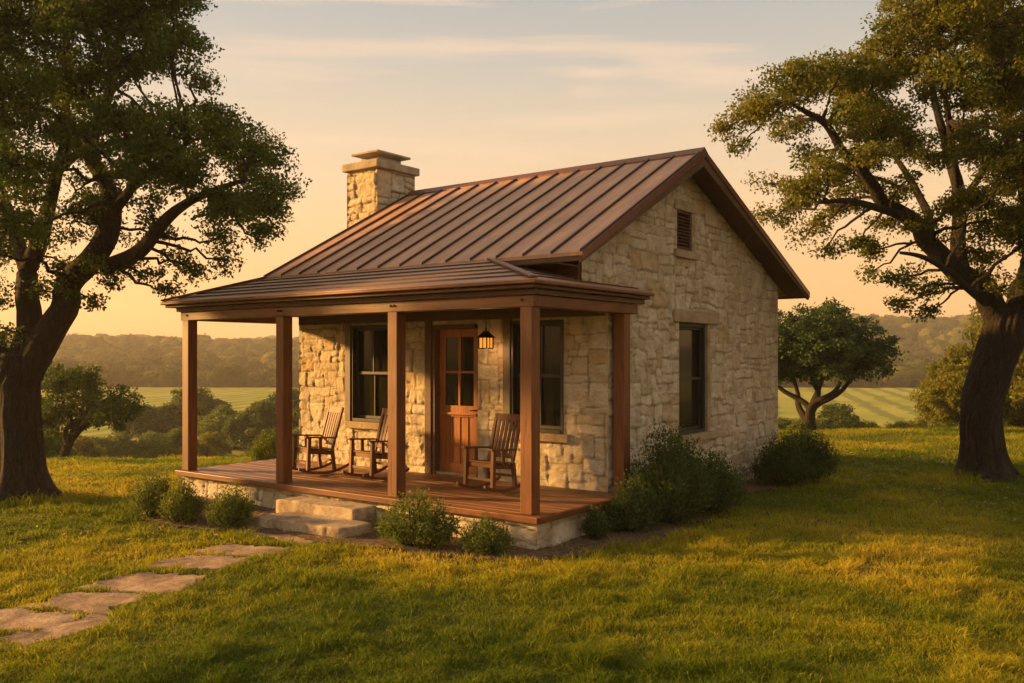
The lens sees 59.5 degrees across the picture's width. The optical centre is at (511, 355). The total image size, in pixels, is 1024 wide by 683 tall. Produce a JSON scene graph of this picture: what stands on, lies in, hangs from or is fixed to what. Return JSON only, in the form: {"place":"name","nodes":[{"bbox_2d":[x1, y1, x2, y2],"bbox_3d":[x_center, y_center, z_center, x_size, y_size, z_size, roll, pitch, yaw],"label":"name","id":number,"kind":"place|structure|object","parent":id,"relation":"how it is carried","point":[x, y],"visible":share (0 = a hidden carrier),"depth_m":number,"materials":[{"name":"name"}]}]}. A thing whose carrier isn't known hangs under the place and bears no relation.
{"place":"outdoors","nodes":[
{"label":"outdoors","id":0,"kind":"place"},
{"bbox_2d":[0,0,1022,338],"label":"sky","id":1,"kind":"structure","parent":0,"point":[467,91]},
{"bbox_2d":[0,383,1023,682],"bbox_3d":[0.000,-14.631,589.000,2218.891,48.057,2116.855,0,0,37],"label":"ground","id":2,"kind":"structure","parent":0,"point":[884,405],"depth_m":8.94,"materials":[{"name":"green plant"}]},
{"bbox_2d":[0,607,80,632],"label":"flagstone","id":3,"kind":"object","parent":2,"relation":"on","point":[14,618],"visible":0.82,"depth_m":7.39,"materials":[{"name":"stone"}]},
{"bbox_2d":[0,614,118,648],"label":"flagstone","id":4,"kind":"object","parent":2,"relation":"on","point":[66,628],"visible":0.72,"depth_m":7.08,"materials":[{"name":"stone"}]},
{"bbox_2d":[44,419,79,457],"bbox_3d":[-20.571,3.481,35.962,5.203,3.879,4.860,0,0,-3],"label":"valley tree","id":5,"kind":"object","parent":2,"relation":"on","point":[53,446],"visible":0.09,"depth_m":36.18,"materials":[{"name":"green plant"}]},
{"bbox_2d":[13,591,147,614],"bbox_3d":[-3.773,2.205,7.938,0.951,0.090,0.754,0,0,15],"label":"flagstone","id":6,"kind":"object","parent":2,"relation":"on","point":[98,602],"visible":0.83,"depth_m":7.92,"materials":[{"name":"stone"}]},
{"bbox_2d":[69,435,110,457],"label":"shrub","id":7,"kind":"object","parent":2,"relation":"on","point":[87,447],"visible":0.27,"depth_m":65.61,"materials":[{"name":"green plant"}]},
{"bbox_2d":[41,361,150,456],"bbox_3d":[-14.466,2.059,30.117,4.234,3.896,3.654,0,0,23],"label":"oak tree","id":8,"kind":"object","parent":2,"relation":"on","point":[95,410],"visible":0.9,"depth_m":29.70,"materials":[{"name":"green plant"}]},
{"bbox_2d":[88,430,141,458],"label":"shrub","id":9,"kind":"object","parent":2,"relation":"on","point":[121,445],"visible":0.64,"depth_m":71.35,"materials":[{"name":"green plant"}]},
{"bbox_2d":[76,572,207,595],"bbox_3d":[-3.462,2.207,8.636,1.126,0.085,0.848,0,0,19],"label":"flagstone","id":10,"kind":"object","parent":2,"relation":"on","point":[145,582],"visible":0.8,"depth_m":8.59,"materials":[{"name":"stone"}]},
{"bbox_2d":[111,404,179,438],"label":"valley tree","id":11,"kind":"object","parent":2,"relation":"on","point":[158,420],"visible":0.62,"depth_m":90.21,"materials":[{"name":"green plant"}]},
{"bbox_2d":[0,0,312,505],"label":"oak tree","id":12,"kind":"object","parent":2,"relation":"on","point":[27,355],"visible":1,"depth_m":12.70,"materials":[{"name":"green plant"}]},
{"bbox_2d":[135,427,198,458],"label":"valley tree","id":13,"kind":"object","parent":2,"relation":"on","point":[152,444],"visible":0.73,"depth_m":72.75,"materials":[{"name":"green plant"}]},
{"bbox_2d":[160,386,235,436],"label":"valley tree","id":14,"kind":"object","parent":2,"relation":"on","point":[206,404],"visible":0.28,"depth_m":94.53,"materials":[{"name":"green plant"}]},
{"bbox_2d":[144,555,252,570],"bbox_3d":[-3.299,2.207,9.471,1.027,0.087,0.680,0,0,11],"label":"flagstone","id":15,"kind":"object","parent":2,"relation":"on","point":[208,562],"visible":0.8,"depth_m":9.44,"materials":[{"name":"stone"}]},
{"bbox_2d":[179,431,232,456],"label":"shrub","id":16,"kind":"object","parent":2,"relation":"on","point":[209,444],"visible":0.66,"depth_m":71.55,"materials":[{"name":"green plant"}]},
{"bbox_2d":[197,403,252,449],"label":"valley tree","id":17,"kind":"object","parent":2,"relation":"on","point":[213,422],"visible":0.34,"depth_m":86.33,"materials":[{"name":"green plant"}]},
{"bbox_2d":[224,452,251,457],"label":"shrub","id":18,"kind":"object","parent":2,"relation":"on","point":[232,455],"visible":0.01,"depth_m":67.84,"materials":[{"name":"green plant"}]},
{"bbox_2d":[193,543,293,558],"bbox_3d":[-3.022,2.208,10.039,1.038,0.085,0.619,0,0,16],"label":"flagstone","id":19,"kind":"object","parent":2,"relation":"on","point":[235,548],"visible":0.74,"depth_m":10.04,"materials":[{"name":"stone"}]},
{"bbox_2d":[221,399,297,449],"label":"valley tree","id":20,"kind":"object","parent":2,"relation":"on","point":[241,427],"visible":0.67,"depth_m":81.77,"materials":[{"name":"green plant"}]},
{"bbox_2d":[244,426,275,460],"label":"shrub","id":21,"kind":"object","parent":2,"relation":"on","point":[262,449],"visible":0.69,"depth_m":17.44,"materials":[{"name":"green plant"}]},
{"bbox_2d":[250,388,298,409],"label":"valley tree","id":22,"kind":"object","parent":2,"relation":"on","point":[295,398],"visible":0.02,"depth_m":96.91,"materials":[{"name":"green plant"}]},
{"bbox_2d":[233,525,322,545],"bbox_3d":[-2.895,2.207,10.980,1.702,0.086,0.536,0,0,37],"label":"flagstone","id":23,"kind":"object","parent":2,"relation":"on","point":[284,536],"visible":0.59,"depth_m":10.84,"materials":[{"name":"stone"}]},
{"bbox_2d":[292,407,298,427],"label":"valley tree","id":24,"kind":"object","parent":2,"relation":"on","point":[295,415],"visible":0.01,"depth_m":88.17,"materials":[{"name":"green plant"}]},
{"bbox_2d":[292,427,298,455],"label":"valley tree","id":25,"kind":"object","parent":2,"relation":"on","point":[295,431],"visible":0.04,"depth_m":74.34,"materials":[{"name":"green plant"}]},
{"bbox_2d":[255,511,371,537],"bbox_3d":[-2.508,2.138,11.247,1.550,0.184,0.624,0,0,37],"label":"stone step","id":26,"kind":"object","parent":2,"relation":"on","point":[303,522],"visible":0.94,"depth_m":11.08,"materials":[{"name":"beige stone"}]},
{"bbox_2d":[276,495,376,525],"bbox_3d":[-2.457,2.063,11.782,1.480,0.295,0.435,0,0,37],"label":"stone step","id":27,"kind":"object","parent":26,"relation":"on","point":[337,508],"visible":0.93,"depth_m":11.58,"materials":[{"name":"beige stone"}]},
{"bbox_2d":[137,477,798,560],"bbox_3d":[-0.255,2.172,14.173,8.950,0.018,10.250,0,0,37],"label":"planting bed","id":28,"kind":"object","parent":2,"relation":"on","point":[541,552],"visible":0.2,"depth_m":10.62,"materials":[{"name":"soil"}]},
{"bbox_2d":[123,465,176,517],"bbox_3d":[-4.841,1.833,12.124,0.756,0.726,0.788,0,0,37],"label":"shrub","id":29,"kind":"object","parent":28,"relation":"on","point":[150,492],"visible":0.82,"depth_m":12.02,"materials":[{"name":"green plant"}]},
{"bbox_2d":[156,476,208,524],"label":"shrub","id":30,"kind":"object","parent":28,"relation":"on","point":[173,507],"visible":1,"depth_m":11.60,"materials":[{"name":"green plant"}]},
{"bbox_2d":[201,479,258,528],"bbox_3d":[-3.570,1.881,11.384,0.717,0.630,0.672,0,0,-23],"label":"shrub","id":31,"kind":"object","parent":28,"relation":"on","point":[229,511],"visible":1,"depth_m":11.29,"materials":[{"name":"green plant"}]},
{"bbox_2d":[370,486,463,550],"bbox_3d":[-1.092,1.841,10.260,1.048,0.711,0.997,0,0,37],"label":"shrub","id":32,"kind":"object","parent":28,"relation":"on","point":[424,522],"visible":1,"depth_m":10.14,"materials":[{"name":"green plant"}]},
{"bbox_2d":[133,478,796,558],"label":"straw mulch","id":33,"kind":"object","parent":28,"relation":"on","point":[600,542],"visible":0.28,"depth_m":10.63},
{"bbox_2d":[455,513,514,554],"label":"shrub","id":34,"kind":"object","parent":28,"relation":"on","point":[485,539],"visible":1,"depth_m":9.80,"materials":[{"name":"green plant"}]},
{"bbox_2d":[581,504,611,539],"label":"shrub","id":35,"kind":"object","parent":28,"relation":"on","point":[594,527],"visible":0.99,"depth_m":10.59,"materials":[{"name":"green plant"}]},
{"bbox_2d":[602,469,664,533],"bbox_3d":[1.515,1.783,11.098,0.763,0.826,0.788,0,0,37],"label":"shrub","id":36,"kind":"object","parent":28,"relation":"on","point":[634,509],"visible":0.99,"depth_m":11.01,"materials":[{"name":"green plant"}]},
{"bbox_2d":[620,418,721,526],"bbox_3d":[2.092,1.500,11.692,1.303,1.405,1.366,0,0,37],"label":"shrub","id":37,"kind":"object","parent":28,"relation":"on","point":[675,486],"visible":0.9,"depth_m":11.50,"materials":[{"name":"green plant"}]},
{"bbox_2d":[679,441,751,515],"bbox_3d":[2.752,1.692,12.453,1.219,1.007,1.176,0,0,37],"label":"shrub","id":38,"kind":"object","parent":28,"relation":"on","point":[730,492],"visible":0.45,"depth_m":12.26,"materials":[{"name":"green plant"}]},
{"bbox_2d":[745,429,816,487],"bbox_3d":[4.531,1.703,15.024,1.180,0.986,1.111,0,0,37],"label":"shrub","id":39,"kind":"object","parent":28,"relation":"on","point":[787,460],"visible":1,"depth_m":14.82,"materials":[{"name":"green plant"}]},
{"bbox_2d":[772,419,846,483],"bbox_3d":[5.046,1.632,15.466,1.278,1.128,1.218,0,0,2],"label":"shrub","id":40,"kind":"object","parent":28,"relation":"on","point":[823,457],"visible":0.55,"depth_m":15.29,"materials":[{"name":"green plant"}]},
{"bbox_2d":[160,147,809,549],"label":"stone cottage","id":41,"kind":"structure","parent":2,"relation":"on","point":[614,307],"depth_m":13.12,"materials":[{"name":"stone"}]},
{"bbox_2d":[292,406,348,474],"bbox_3d":[-3.001,1.290,13.775,0.828,1.004,0.585,0,0,-37],"label":"rocking chair","id":42,"kind":"object","parent":41,"relation":"on","point":[331,425],"visible":0.95,"depth_m":13.78,"materials":[{"name":"brown wood"}]},
{"bbox_2d":[351,325,387,422],"bbox_3d":[-2.253,0.285,14.548,0.900,1.570,0.160,0,0,37],"label":"window","id":43,"kind":"structure","parent":41,"relation":"in","point":[369,343],"depth_m":14.67,"materials":[{"name":"paint"}]},
{"bbox_2d":[342,408,409,479],"bbox_3d":[-2.000,1.290,13.154,0.585,1.004,0.828,0,0,45],"label":"rocking chair","id":44,"kind":"object","parent":41,"relation":"on","point":[373,454],"visible":0.65,"depth_m":13.13,"materials":[{"name":"brown wood"}]},
{"bbox_2d":[440,329,477,473],"bbox_3d":[-0.803,0.676,13.506,0.784,2.164,0.105,0,0,37],"label":"door","id":45,"kind":"structure","parent":41,"relation":"in","point":[458,347],"depth_m":13.53,"materials":[{"name":"brown wood"}]},
{"bbox_2d":[476,328,494,348],"bbox_3d":[-0.371,-0.404,12.706,0.195,0.608,0.195,0,0,37],"label":"hanging lantern","id":46,"kind":"object","parent":41,"relation":"hanging from","point":[486,337],"visible":0.91,"depth_m":12.66,"materials":[{"name":"black metal"}]},
{"bbox_2d":[456,413,519,492],"bbox_3d":[-0.258,1.290,11.979,0.585,1.004,0.828,0,0,43],"label":"rocking chair","id":47,"kind":"object","parent":41,"relation":"on","point":[490,464],"visible":0.96,"depth_m":11.98,"materials":[{"name":"brown wood"}]},
{"bbox_2d":[511,320,563,433],"bbox_3d":[0.384,0.285,12.580,0.900,1.570,0.160,0,0,37],"label":"window","id":48,"kind":"structure","parent":41,"relation":"in","point":[551,331],"depth_m":12.55,"materials":[{"name":"paint"}]},
{"bbox_2d":[679,323,704,434],"bbox_3d":[2.754,0.350,13.996,0.125,1.720,1.025,0,0,37],"label":"window","id":49,"kind":"structure","parent":41,"relation":"in","point":[691,335],"depth_m":14.20,"materials":[{"name":"glass"}]},
{"bbox_2d":[7,313,983,387],"bbox_3d":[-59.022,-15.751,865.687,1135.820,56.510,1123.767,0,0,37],"label":"woodland","id":50,"kind":"object","parent":2,"relation":"on","point":[139,360],"visible":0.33,"depth_m":378.69,"materials":[{"name":"green plant"}]},
{"bbox_2d":[0,425,1023,682],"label":"lawn grass","id":51,"kind":"structure","parent":2,"relation":"on","point":[584,653],"depth_m":8.06,"materials":[{"name":"green plant"}]},
{"bbox_2d":[0,447,1023,563],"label":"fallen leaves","id":52,"kind":"object","parent":2,"relation":"on","point":[21,542],"visible":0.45,"depth_m":13.94,"materials":[{"name":"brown plant"}]},
{"bbox_2d":[778,420,785,429],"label":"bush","id":53,"kind":"object","parent":2,"relation":"on","point":[781,424],"visible":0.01,"depth_m":60.02,"materials":[{"name":"green plant"}]},
{"bbox_2d":[778,417,796,429],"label":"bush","id":54,"kind":"object","parent":2,"relation":"on","point":[786,421],"depth_m":61.57,"materials":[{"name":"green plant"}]},
{"bbox_2d":[786,416,838,429],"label":"bush","id":55,"kind":"object","parent":2,"relation":"on","point":[818,422],"visible":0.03,"depth_m":57.21,"materials":[{"name":"green plant"}]},
{"bbox_2d":[815,403,871,428],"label":"bush","id":56,"kind":"object","parent":2,"relation":"on","point":[841,416],"visible":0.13,"depth_m":59.23,"materials":[{"name":"green plant"}]},
{"bbox_2d":[778,297,909,429],"bbox_3d":[10.117,0.352,29.989,5.756,4.609,6.324,0,0,37],"label":"oak tree","id":57,"kind":"object","parent":2,"relation":"on","point":[813,347],"visible":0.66,"depth_m":28.53,"materials":[{"name":"green plant"}]},
{"bbox_2d":[704,0,1023,482],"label":"oak tree","id":58,"kind":"object","parent":2,"relation":"on","point":[873,119],"visible":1,"depth_m":15.34,"materials":[{"name":"green plant"}]},
{"bbox_2d":[864,420,880,427],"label":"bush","id":59,"kind":"object","parent":2,"relation":"on","point":[873,424],"visible":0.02,"depth_m":61.42,"materials":[{"name":"green plant"}]},
{"bbox_2d":[883,420,918,427],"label":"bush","id":60,"kind":"object","parent":2,"relation":"on","point":[899,424],"visible":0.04,"depth_m":59.22,"materials":[{"name":"green plant"}]},
{"bbox_2d":[903,416,926,427],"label":"bush","id":61,"kind":"object","parent":2,"relation":"on","point":[920,419],"visible":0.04,"depth_m":59.67,"materials":[{"name":"green plant"}]},
{"bbox_2d":[919,421,958,427],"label":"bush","id":62,"kind":"object","parent":2,"relation":"on","point":[929,423],"visible":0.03,"depth_m":57.52,"materials":[{"name":"green plant"}]},
{"bbox_2d":[907,340,1023,427],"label":"valley tree","id":63,"kind":"object","parent":2,"relation":"on","point":[936,402],"visible":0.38,"depth_m":41.35,"materials":[{"name":"green plant"}]},
{"bbox_2d":[924,303,1023,428],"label":"valley tree","id":64,"kind":"object","parent":2,"relation":"on","point":[1015,397],"visible":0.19,"depth_m":39.98,"materials":[{"name":"green plant"}]},
{"bbox_2d":[1003,421,1012,427],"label":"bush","id":65,"kind":"object","parent":2,"relation":"on","point":[1007,425],"visible":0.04,"depth_m":60.43,"materials":[{"name":"green plant"}]}
]}

